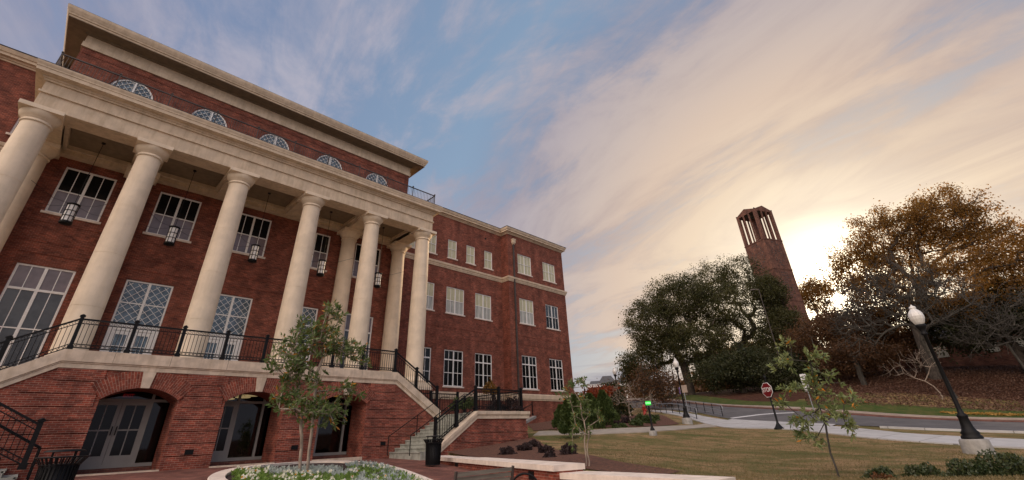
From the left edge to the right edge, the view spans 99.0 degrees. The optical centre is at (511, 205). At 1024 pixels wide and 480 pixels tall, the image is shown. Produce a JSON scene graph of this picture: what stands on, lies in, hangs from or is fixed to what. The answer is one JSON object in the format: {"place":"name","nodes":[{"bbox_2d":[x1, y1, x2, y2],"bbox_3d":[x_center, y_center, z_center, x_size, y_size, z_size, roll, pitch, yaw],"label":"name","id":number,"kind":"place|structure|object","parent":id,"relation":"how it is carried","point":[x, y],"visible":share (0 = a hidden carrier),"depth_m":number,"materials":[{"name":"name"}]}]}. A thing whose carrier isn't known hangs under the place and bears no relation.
{"place":"outdoors","nodes":[
{"label":"outdoors","id":0,"kind":"place"},
{"bbox_2d":[31,458,510,479],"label":"plaza paving","id":1,"kind":"structure","parent":0,"point":[441,471],"depth_m":14.71,"materials":[{"name":"brick"}]},
{"bbox_2d":[0,424,41,479],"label":"outdoor staircase","id":2,"kind":"structure","parent":1,"relation":"on","point":[7,477],"depth_m":12.39,"materials":[{"name":"metal"}]},
{"bbox_2d":[0,402,45,469],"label":"iron railing","id":3,"kind":"object","parent":2,"relation":"on","point":[23,465],"visible":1,"depth_m":11.98,"materials":[{"name":"metal"}]},
{"bbox_2d":[34,449,89,479],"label":"litter bin","id":4,"kind":"object","parent":1,"relation":"on","point":[56,470],"visible":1,"depth_m":9.57,"materials":[{"name":"metal"}]},
{"bbox_2d":[207,460,431,479],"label":"planter bed","id":5,"kind":"object","parent":1,"relation":"on","point":[223,475],"visible":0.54,"depth_m":14.82,"materials":[{"name":"plant"}]},
{"bbox_2d":[262,299,371,470],"bbox_3d":[-6.331,5.599,14.199,3.294,5.220,2.265,2,-28,-8],"label":"magnolia tree","id":6,"kind":"object","parent":5,"relation":"on","point":[314,409],"visible":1,"depth_m":14.08,"materials":[{"name":"green plant"}]},
{"bbox_2d":[231,463,423,479],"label":"pansy","id":7,"kind":"object","parent":5,"relation":"on","point":[262,474],"depth_m":11.61,"materials":[{"name":"plant"}]},
{"bbox_2d":[264,459,413,479],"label":"dusty miller","id":8,"kind":"object","parent":5,"relation":"on","point":[315,469],"visible":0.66,"depth_m":12.90,"materials":[{"name":"plant"}]},
{"bbox_2d":[423,435,443,465],"bbox_3d":[-3.045,9.459,16.919,0.822,1.007,0.822,23,-37,-39],"label":"litter bin","id":9,"kind":"object","parent":1,"relation":"on","point":[433,453],"visible":1,"depth_m":16.72,"materials":[{"name":"metal"}]},
{"bbox_2d":[454,465,513,479],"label":"park bench","id":10,"kind":"object","parent":1,"relation":"on","point":[496,475],"visible":1,"depth_m":7.54,"materials":[{"name":"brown wood"}]},
{"bbox_2d":[440,455,584,479],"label":"seat wall","id":11,"kind":"structure","parent":1,"relation":"on","point":[544,470],"depth_m":12.54,"materials":[{"name":"brick"}]},
{"bbox_2d":[559,471,735,479],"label":"seat wall","id":12,"kind":"structure","parent":1,"relation":"on","point":[592,475],"depth_m":9.70,"materials":[{"name":"concrete"}]},
{"bbox_2d":[0,0,1023,394],"label":"sky","id":13,"kind":"structure","parent":0,"point":[632,138],"materials":[{"name":"blue"}]},
{"bbox_2d":[446,437,678,473],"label":"mulch bed ground","id":14,"kind":"structure","parent":0,"point":[596,462],"depth_m":14.43,"materials":[{"name":"soil"}]},
{"bbox_2d":[559,445,578,454],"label":"mound shrub","id":15,"kind":"object","parent":14,"relation":"on","point":[566,450],"visible":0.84,"depth_m":15.74,"materials":[{"name":"brown plant"}]},
{"bbox_2d":[554,376,604,465],"bbox_3d":[1.980,6.066,12.314,1.070,2.399,1.131,23,-37,-39],"label":"magnolia tree","id":16,"kind":"object","parent":14,"relation":"on","point":[581,400],"visible":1,"depth_m":12.41,"materials":[{"name":"green plant"}]},
{"bbox_2d":[448,366,1023,479],"bbox_3d":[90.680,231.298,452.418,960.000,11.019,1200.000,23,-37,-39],"label":"ground","id":17,"kind":"structure","parent":0,"point":[756,394],"depth_m":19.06,"materials":[{"name":"plant"}]},
{"bbox_2d":[0,3,573,479],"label":"university hall","id":18,"kind":"structure","parent":17,"relation":"on","point":[460,303],"depth_m":25.19,"materials":[{"name":"brick"}]},
{"bbox_2d":[0,262,75,366],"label":"window","id":19,"kind":"structure","parent":18,"relation":"in","point":[31,300],"depth_m":21.10,"materials":[{"name":"white glass"}]},
{"bbox_2d":[0,318,79,369],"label":"iron railing","id":20,"kind":"object","parent":18,"relation":"on","point":[6,342],"visible":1,"depth_m":14.67,"materials":[{"name":"metal"}]},
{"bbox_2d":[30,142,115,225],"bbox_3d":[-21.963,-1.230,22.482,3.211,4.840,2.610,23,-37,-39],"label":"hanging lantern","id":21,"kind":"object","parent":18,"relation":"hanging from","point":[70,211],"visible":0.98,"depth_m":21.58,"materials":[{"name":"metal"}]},
{"bbox_2d":[40,167,116,224],"bbox_3d":[-23.454,-0.557,23.850,2.360,2.840,0.240,23,-37,-39],"label":"window","id":22,"kind":"structure","parent":18,"relation":"in","point":[97,190],"depth_m":23.92,"materials":[{"name":"white glass"}]},
{"bbox_2d":[78,401,122,465],"bbox_3d":[-15.252,8.352,16.080,0.860,2.095,0.118,23,-37,-39],"label":"door","id":23,"kind":"structure","parent":18,"relation":"in","point":[102,425],"depth_m":16.15,"materials":[{"name":"grey glass"}]},
{"bbox_2d":[106,330,130,352],"bbox_3d":[-20.548,7.753,22.508,0.710,2.560,0.060,23,-37,-39],"label":"door","id":24,"kind":"structure","parent":18,"relation":"in","point":[117,332],"depth_m":22.86,"materials":[{"name":"white glass"}]},
{"bbox_2d":[102,402,150,464],"bbox_3d":[-14.630,8.615,16.629,0.860,2.095,0.118,23,-37,-39],"label":"door","id":25,"kind":"structure","parent":18,"relation":"in","point":[121,449],"depth_m":16.62,"materials":[{"name":"grey glass"}]},
{"bbox_2d":[111,79,152,99],"bbox_3d":[-23.731,-6.408,26.971,2.140,3.247,0.102,23,-37,-39],"label":"window","id":26,"kind":"structure","parent":18,"relation":"in","point":[126,82],"depth_m":27.51,"materials":[{"name":"white glass"}]},
{"bbox_2d":[130,332,151,353],"bbox_3d":[-19.897,8.029,23.082,0.710,2.560,0.060,23,-37,-39],"label":"door","id":27,"kind":"structure","parent":18,"relation":"in","point":[139,334],"depth_m":23.44,"materials":[{"name":"white glass"}]},
{"bbox_2d":[110,279,173,329],"bbox_3d":[-20.316,5.456,24.069,2.140,2.460,0.102,23,-37,-39],"label":"window","id":28,"kind":"structure","parent":18,"relation":"in","point":[145,302],"depth_m":24.07,"materials":[{"name":"white glass"}]},
{"bbox_2d":[142,192,201,243],"bbox_3d":[-20.452,0.713,26.498,2.360,2.840,0.240,23,-37,-39],"label":"window","id":29,"kind":"structure","parent":18,"relation":"in","point":[168,207],"depth_m":26.57,"materials":[{"name":"white glass"}]},
{"bbox_2d":[139,170,214,246],"bbox_3d":[-18.961,0.040,25.130,3.211,4.840,2.610,23,-37,-39],"label":"hanging lantern","id":30,"kind":"object","parent":18,"relation":"hanging from","point":[171,235],"visible":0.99,"depth_m":24.21,"materials":[{"name":"metal"}]},
{"bbox_2d":[192,109,226,126],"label":"window","id":31,"kind":"structure","parent":18,"relation":"in","point":[199,110],"depth_m":30.12,"materials":[{"name":"white glass"}]},
{"bbox_2d":[203,339,219,358],"bbox_3d":[-17.545,9.024,25.156,0.710,2.560,0.060,23,-37,-39],"label":"door","id":32,"kind":"structure","parent":18,"relation":"in","point":[210,340],"depth_m":25.54,"materials":[{"name":"white glass"}]},
{"bbox_2d":[212,403,236,458],"bbox_3d":[-12.437,9.564,18.604,0.860,2.095,0.050,23,-37,-39],"label":"door","id":33,"kind":"structure","parent":18,"relation":"in","point":[227,419],"depth_m":18.70,"materials":[{"name":"grey glass"}]},
{"bbox_2d":[221,341,236,360],"bbox_3d":[-16.895,9.299,25.729,0.710,2.560,0.060,23,-37,-39],"label":"door","id":34,"kind":"structure","parent":18,"relation":"in","point":[231,342],"depth_m":26.15,"materials":[{"name":"white glass"}]},
{"bbox_2d":[210,294,252,337],"bbox_3d":[-17.314,6.726,26.717,2.140,2.460,0.102,23,-37,-39],"label":"window","id":35,"kind":"structure","parent":18,"relation":"in","point":[232,312],"depth_m":26.84,"materials":[{"name":"white glass"}]},
{"bbox_2d":[66,314,397,371],"bbox_3d":[-10.921,6.437,19.630,13.040,1.260,0.170,23,-37,-39],"label":"iron railing","id":36,"kind":"object","parent":18,"relation":"on","point":[266,338],"visible":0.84,"depth_m":17.87,"materials":[{"name":"metal"}]},
{"bbox_2d":[55,51,434,203],"bbox_3d":[-15.818,-3.019,29.831,22.380,1.140,4.610,23,-37,-39],"label":"roof railing","id":37,"kind":"object","parent":18,"relation":"on","point":[60,60],"visible":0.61,"depth_m":26.30,"materials":[{"name":"brown metal"}]},
{"bbox_2d":[232,213,271,258],"bbox_3d":[-17.449,1.983,29.146,2.360,2.840,0.240,23,-37,-39],"label":"window","id":38,"kind":"structure","parent":18,"relation":"in","point":[249,226],"depth_m":29.32,"materials":[{"name":"white glass"}]},
{"bbox_2d":[234,193,288,262],"bbox_3d":[-15.958,1.310,27.778,3.211,4.840,2.610,23,-37,-39],"label":"hanging lantern","id":39,"kind":"object","parent":18,"relation":"hanging from","point":[254,252],"visible":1,"depth_m":26.83,"materials":[{"name":"metal"}]},
{"bbox_2d":[260,134,288,149],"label":"window","id":40,"kind":"structure","parent":18,"relation":"in","point":[273,136],"depth_m":32.82,"materials":[{"name":"white glass"}]},
{"bbox_2d":[296,307,317,344],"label":"window","id":41,"kind":"structure","parent":18,"relation":"in","point":[306,311],"depth_m":29.99,"materials":[{"name":"white glass"}]},
{"bbox_2d":[310,233,330,271],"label":"window","id":42,"kind":"structure","parent":18,"relation":"in","point":[320,239],"depth_m":32.28,"materials":[{"name":"white glass"}]},
{"bbox_2d":[317,155,341,168],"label":"window","id":43,"kind":"structure","parent":18,"relation":"in","point":[323,156],"depth_m":35.45,"materials":[{"name":"white glass"}]},
{"bbox_2d":[313,211,352,276],"bbox_3d":[-12.955,2.581,30.426,3.211,4.840,2.610,23,-37,-39],"label":"hanging lantern","id":44,"kind":"object","parent":18,"relation":"hanging from","point":[321,267],"visible":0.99,"depth_m":29.48,"materials":[{"name":"glass"}]},
{"bbox_2d":[340,314,372,369],"bbox_3d":[-11.261,10.493,31.371,2.140,5.230,0.102,23,-37,-39],"label":"window","id":45,"kind":"structure","parent":18,"relation":"in","point":[348,317],"depth_m":31.86,"materials":[{"name":"white glass"}]},
{"bbox_2d":[352,244,380,278],"bbox_3d":[-11.444,4.524,34.441,2.360,2.840,0.240,23,-37,-39],"label":"window","id":46,"kind":"structure","parent":18,"relation":"in","point":[358,246],"depth_m":34.32,"materials":[{"name":"clear glass"}]},
{"bbox_2d":[353,227,400,287],"bbox_3d":[-9.953,3.851,33.074,3.211,4.840,2.610,23,-37,-39],"label":"hanging lantern","id":47,"kind":"object","parent":18,"relation":"hanging from","point":[377,280],"visible":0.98,"depth_m":32.13,"materials":[{"name":"glass"}]},
{"bbox_2d":[397,352,438,408],"bbox_3d":[-5.248,9.675,24.156,2.934,2.873,0.180,23,-37,-39],"label":"iron railing","id":48,"kind":"object","parent":18,"relation":"on","point":[416,376],"visible":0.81,"depth_m":24.24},
{"bbox_2d":[423,347,430,382],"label":"window","id":49,"kind":"structure","parent":18,"relation":"in","point":[427,351],"depth_m":40.20,"materials":[{"name":"clear glass"}]},
{"bbox_2d":[426,282,434,310],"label":"window","id":50,"kind":"structure","parent":18,"relation":"in","point":[430,286],"depth_m":43.08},
{"bbox_2d":[429,235,437,254],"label":"window","id":51,"kind":"structure","parent":18,"relation":"in","point":[432,244],"depth_m":45.55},
{"bbox_2d":[447,239,457,260],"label":"window","id":52,"kind":"structure","parent":18,"relation":"in","point":[452,245],"depth_m":47.24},
{"bbox_2d":[442,350,463,387],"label":"window","id":53,"kind":"structure","parent":18,"relation":"in","point":[453,360],"depth_m":41.94,"materials":[{"name":"clear glass"}]},
{"bbox_2d":[445,286,464,316],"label":"window","id":54,"kind":"structure","parent":18,"relation":"in","point":[454,297],"depth_m":44.99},
{"bbox_2d":[466,245,475,265],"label":"window","id":55,"kind":"structure","parent":18,"relation":"in","point":[470,257],"depth_m":48.84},
{"bbox_2d":[474,293,492,321],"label":"window","id":56,"kind":"structure","parent":18,"relation":"in","point":[482,302],"depth_m":47.39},
{"bbox_2d":[475,353,491,387],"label":"window","id":57,"kind":"structure","parent":18,"relation":"in","point":[483,362],"depth_m":44.45,"materials":[{"name":"clear glass"}]},
{"bbox_2d":[484,251,493,270],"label":"window","id":58,"kind":"structure","parent":18,"relation":"in","point":[487,255],"depth_m":50.44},
{"bbox_2d":[517,254,532,276],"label":"window","id":59,"kind":"structure","parent":18,"relation":"in","point":[524,263],"depth_m":52.92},
{"bbox_2d":[519,298,535,326],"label":"window","id":60,"kind":"structure","parent":18,"relation":"in","point":[526,306],"depth_m":50.28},
{"bbox_2d":[522,355,539,390],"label":"window","id":61,"kind":"structure","parent":18,"relation":"in","point":[529,368],"depth_m":47.23,"materials":[{"name":"clear glass"}]},
{"bbox_2d":[542,262,556,283],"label":"window","id":62,"kind":"structure","parent":18,"relation":"in","point":[548,270],"depth_m":55.71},
{"bbox_2d":[545,304,560,330],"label":"window","id":63,"kind":"structure","parent":18,"relation":"in","point":[552,320],"depth_m":53.12,"materials":[{"name":"clear glass"}]},
{"bbox_2d":[549,359,565,391],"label":"window","id":64,"kind":"structure","parent":18,"relation":"in","point":[556,371],"depth_m":50.08,"materials":[{"name":"clear glass"}]},
{"bbox_2d":[387,394,529,459],"bbox_3d":[-3.591,11.866,24.178,7.171,4.300,5.900,23,-37,-39],"label":"outdoor staircase","id":65,"kind":"structure","parent":17,"relation":"on","point":[473,429],"depth_m":22.18,"materials":[{"name":"brick"}]},
{"bbox_2d":[433,385,477,438],"bbox_3d":[-2.765,10.344,21.744,2.660,2.760,0.180,23,-37,-39],"label":"iron railing","id":66,"kind":"object","parent":65,"relation":"on","point":[456,420],"visible":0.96,"depth_m":21.67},
{"bbox_2d":[463,386,523,412],"bbox_3d":[-2.464,11.531,25.648,3.590,1.260,5.460,23,-37,-39],"label":"iron railing","id":67,"kind":"object","parent":65,"relation":"on","point":[499,393],"visible":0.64,"depth_m":24.21,"materials":[{"name":"metal"}]},
{"bbox_2d":[503,396,521,410],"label":"landing shrub","id":68,"kind":"object","parent":65,"relation":"on","point":[514,403],"visible":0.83,"depth_m":24.49,"materials":[{"name":"green plant"}]},
{"bbox_2d":[551,404,561,427],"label":"juniper bush","id":69,"kind":"object","parent":17,"relation":"on","point":[555,421],"visible":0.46,"depth_m":26.55,"materials":[{"name":"green plant"}]},
{"bbox_2d":[557,398,579,436],"bbox_3d":[2.919,11.244,23.270,1.214,1.933,1.210,6,-29,-16],"label":"juniper bush","id":70,"kind":"object","parent":17,"relation":"on","point":[564,424],"visible":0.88,"depth_m":22.93,"materials":[{"name":"green plant"}]},
{"bbox_2d":[571,393,586,430],"bbox_3d":[3.859,12.344,26.054,1.502,2.207,1.454,23,-37,-39],"label":"juniper bush","id":71,"kind":"object","parent":17,"relation":"on","point":[574,399],"visible":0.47,"depth_m":25.68,"materials":[{"name":"green plant"}]},
{"bbox_2d":[528,414,678,430],"bbox_3d":[6.631,18.513,37.632,12.951,1.320,23.872,-6,-28,7],"label":"mulch bed","id":72,"kind":"object","parent":17,"relation":"on","point":[663,421],"visible":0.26,"depth_m":31.14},
{"bbox_2d":[582,392,606,428],"bbox_3d":[5.079,13.068,27.640,2.032,2.366,1.746,23,-37,-39],"label":"juniper bush","id":73,"kind":"object","parent":72,"relation":"on","point":[593,418],"visible":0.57,"depth_m":27.26,"materials":[{"name":"green plant"}]},
{"bbox_2d":[596,390,620,425],"bbox_3d":[6.116,13.642,29.326,2.057,2.514,1.958,23,-37,-39],"label":"juniper bush","id":74,"kind":"object","parent":72,"relation":"on","point":[607,409],"visible":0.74,"depth_m":29.09,"materials":[{"name":"green plant"}]},
{"bbox_2d":[610,391,633,418],"bbox_3d":[8.367,15.363,33.792,2.492,2.006,2.262,23,-37,-39],"label":"juniper bush","id":75,"kind":"object","parent":72,"relation":"on","point":[620,407],"visible":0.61,"depth_m":33.19,"materials":[{"name":"green plant"}]},
{"bbox_2d":[599,367,670,421],"bbox_3d":[8.050,13.173,30.388,5.353,3.697,4.504,-16,-30,24],"label":"bare tree","id":76,"kind":"object","parent":72,"relation":"on","point":[628,389],"visible":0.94,"depth_m":30.09,"materials":[{"name":"brown plant"}]},
{"bbox_2d":[580,382,626,399],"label":"maple tree","id":77,"kind":"object","parent":17,"relation":"on","point":[595,390],"visible":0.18,"depth_m":54.95,"materials":[{"name":"red plant"}]},
{"bbox_2d":[588,376,627,397],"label":"hall","id":78,"kind":"structure","parent":17,"relation":"on","point":[608,379],"depth_m":189.38,"materials":[{"name":"brick"}]},
{"bbox_2d":[533,423,717,435],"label":"footpath","id":79,"kind":"structure","parent":17,"relation":"on","point":[620,430],"depth_m":25.62,"materials":[{"name":"concrete"}]},
{"bbox_2d":[621,355,689,411],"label":"oak tree","id":80,"kind":"object","parent":17,"relation":"on","point":[660,381],"visible":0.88,"depth_m":52.54,"materials":[{"name":"green plant"}]},
{"bbox_2d":[673,358,692,424],"bbox_3d":[12.929,14.230,33.327,0.800,5.000,0.800,23,-37,-39],"label":"street lamp","id":81,"kind":"object","parent":17,"relation":"on","point":[686,419],"visible":0.97,"depth_m":32.73,"materials":[{"name":"metal"}]},
{"bbox_2d":[614,268,755,394],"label":"oak tree","id":82,"kind":"object","parent":17,"relation":"on","point":[674,337],"visible":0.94,"depth_m":64.57,"materials":[{"name":"green plant"}]},
{"bbox_2d":[650,409,730,424],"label":"ramp walk","id":83,"kind":"structure","parent":17,"relation":"on","point":[708,420],"depth_m":35.31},
{"bbox_2d":[574,328,903,398],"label":"woods","id":84,"kind":"object","parent":17,"relation":"on","point":[699,389],"visible":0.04,"depth_m":104.60,"materials":[{"name":"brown plant"}]},
{"bbox_2d":[684,252,795,385],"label":"oak tree","id":85,"kind":"object","parent":17,"relation":"on","point":[726,273],"visible":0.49,"depth_m":71.32,"materials":[{"name":"green plant"}]},
{"bbox_2d":[683,343,822,393],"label":"cedar tree","id":86,"kind":"object","parent":17,"relation":"on","point":[741,370],"visible":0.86,"depth_m":55.33,"materials":[{"name":"green plant"}]},
{"bbox_2d":[736,206,816,369],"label":"bell tower","id":87,"kind":"structure","parent":17,"relation":"on","point":[771,252],"depth_m":76.25,"materials":[{"name":"brown brick"}]},
{"bbox_2d":[725,419,834,425],"bbox_3d":[17.578,14.753,29.816,2.669,0.683,9.386,8,-29,-18],"label":"crossing apron","id":88,"kind":"object","parent":17,"relation":"on","point":[736,421],"visible":0.73,"depth_m":31.08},
{"bbox_2d":[737,268,841,378],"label":"oak tree","id":89,"kind":"object","parent":17,"relation":"on","point":[776,297],"visible":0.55,"depth_m":62.40,"materials":[{"name":"green plant"}]},
{"bbox_2d":[767,334,866,476],"bbox_3d":[7.078,4.607,10.174,1.164,3.180,1.876,52,-59,-57],"label":"magnolia tree","id":90,"kind":"object","parent":17,"relation":"on","point":[820,392],"visible":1,"depth_m":10.18,"materials":[{"name":"green plant"}]},
{"bbox_2d":[797,275,848,344],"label":"oak tree","id":91,"kind":"object","parent":17,"relation":"on","point":[809,290],"visible":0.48,"depth_m":78.53,"materials":[{"name":"brown plant"}]},
{"bbox_2d":[627,400,1023,421],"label":"kerb strip","id":92,"kind":"object","parent":17,"relation":"on","point":[861,414],"visible":0.37,"depth_m":31.86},
{"bbox_2d":[778,298,942,385],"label":"oak tree","id":93,"kind":"object","parent":17,"relation":"on","point":[850,362],"visible":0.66,"depth_m":47.74,"materials":[{"name":"brown plant"}]},
{"bbox_2d":[818,337,923,377],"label":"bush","id":94,"kind":"object","parent":17,"relation":"on","point":[910,365],"visible":0.02,"depth_m":52.36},
{"bbox_2d":[860,465,899,477],"bbox_3d":[7.312,5.351,8.669,0.708,0.355,0.729,23,-37,-39],"label":"boxwood bush","id":95,"kind":"object","parent":17,"relation":"on","point":[886,470],"visible":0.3,"depth_m":8.64,"materials":[{"name":"green plant"}]},
{"bbox_2d":[821,249,987,397],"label":"bare tree","id":96,"kind":"object","parent":17,"relation":"on","point":[937,283],"visible":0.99,"depth_m":40.13,"materials":[{"name":"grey plant"}]},
{"bbox_2d":[881,342,944,399],"bbox_3d":[35.477,14.713,38.250,5.075,4.716,4.308,-17,-31,26],"label":"bare tree","id":97,"kind":"object","parent":17,"relation":"on","point":[930,366],"visible":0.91,"depth_m":38.18,"materials":[{"name":"brown plant"}]},
{"bbox_2d":[803,365,1023,410],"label":"fallen leaves","id":98,"kind":"object","parent":17,"relation":"on","point":[1017,368],"visible":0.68,"depth_m":40.47,"materials":[{"name":"brown plant"}]},
{"bbox_2d":[814,182,1023,379],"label":"oak tree","id":99,"kind":"object","parent":17,"relation":"on","point":[917,213],"visible":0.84,"depth_m":44.93,"materials":[{"name":"brown plant"}]},
{"bbox_2d":[900,462,942,476],"bbox_3d":[7.991,5.187,8.461,0.801,0.413,0.957,-11,-29,17],"label":"boxwood bush","id":100,"kind":"object","parent":17,"relation":"on","point":[923,469],"visible":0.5,"depth_m":8.43,"materials":[{"name":"green plant"}]},
{"bbox_2d":[879,426,1023,433],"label":"kerb line","id":101,"kind":"object","parent":17,"relation":"on","point":[944,429],"visible":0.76,"depth_m":21.99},
{"bbox_2d":[908,305,995,454],"bbox_3d":[14.390,5.763,14.513,0.800,5.000,0.800,23,-37,-39],"label":"street lamp","id":102,"kind":"object","parent":17,"relation":"on","point":[972,440],"visible":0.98,"depth_m":13.90,"materials":[{"name":"metal"}]},
{"bbox_2d":[900,273,1023,372],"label":"magnolia tree","id":103,"kind":"object","parent":17,"relation":"on","point":[1016,348],"visible":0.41,"depth_m":43.35,"materials":[{"name":"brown plant"}]},
{"bbox_2d":[937,457,998,477],"bbox_3d":[8.014,4.669,7.670,0.966,0.456,0.946,23,-37,-39],"label":"boxwood bush","id":104,"kind":"object","parent":17,"relation":"on","point":[961,467],"visible":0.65,"depth_m":7.61,"materials":[{"name":"green plant"}]},
{"bbox_2d":[930,329,1023,365],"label":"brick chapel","id":105,"kind":"structure","parent":17,"relation":"on","point":[1007,359],"depth_m":48.97,"materials":[{"name":"brick"}]},
{"bbox_2d":[936,284,1023,368],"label":"bare tree","id":106,"kind":"object","parent":17,"relation":"on","point":[1011,339],"visible":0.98,"depth_m":36.53,"materials":[{"name":"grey plant"}]},
{"bbox_2d":[966,448,1023,476],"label":"boxwood bush","id":107,"kind":"object","parent":17,"relation":"on","point":[1014,462],"visible":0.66,"depth_m":7.42,"materials":[{"name":"green plant"}]},
{"bbox_2d":[626,401,1023,430],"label":"road","id":108,"kind":"structure","parent":0,"point":[730,412],"depth_m":30.58,"materials":[{"name":"asphalt"}]},
{"bbox_2d":[627,398,1023,419],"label":"pavement","id":109,"kind":"structure","parent":0,"point":[928,416],"depth_m":32.63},
{"bbox_2d":[646,395,1023,417],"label":"roadside grass","id":110,"kind":"structure","parent":0,"point":[906,409],"depth_m":35.65,"materials":[{"name":"plant"}]},
{"bbox_2d":[940,411,1023,415],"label":"yellow leaves","id":111,"kind":"object","parent":110,"relation":"on","point":[991,413],"visible":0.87,"depth_m":30.94,"materials":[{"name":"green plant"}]},
{"bbox_2d":[717,423,1023,448],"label":"pavement","id":112,"kind":"structure","parent":0,"point":[936,439],"depth_m":19.30,"materials":[{"name":"concrete"}]},
{"bbox_2d":[761,375,783,429],"bbox_3d":[14.723,11.150,24.874,0.600,2.810,0.600,-18,-31,27],"label":"stop sign","id":113,"kind":"object","parent":112,"relation":"on","point":[767,389],"visible":1,"depth_m":24.92,"materials":[{"name":"metal"}]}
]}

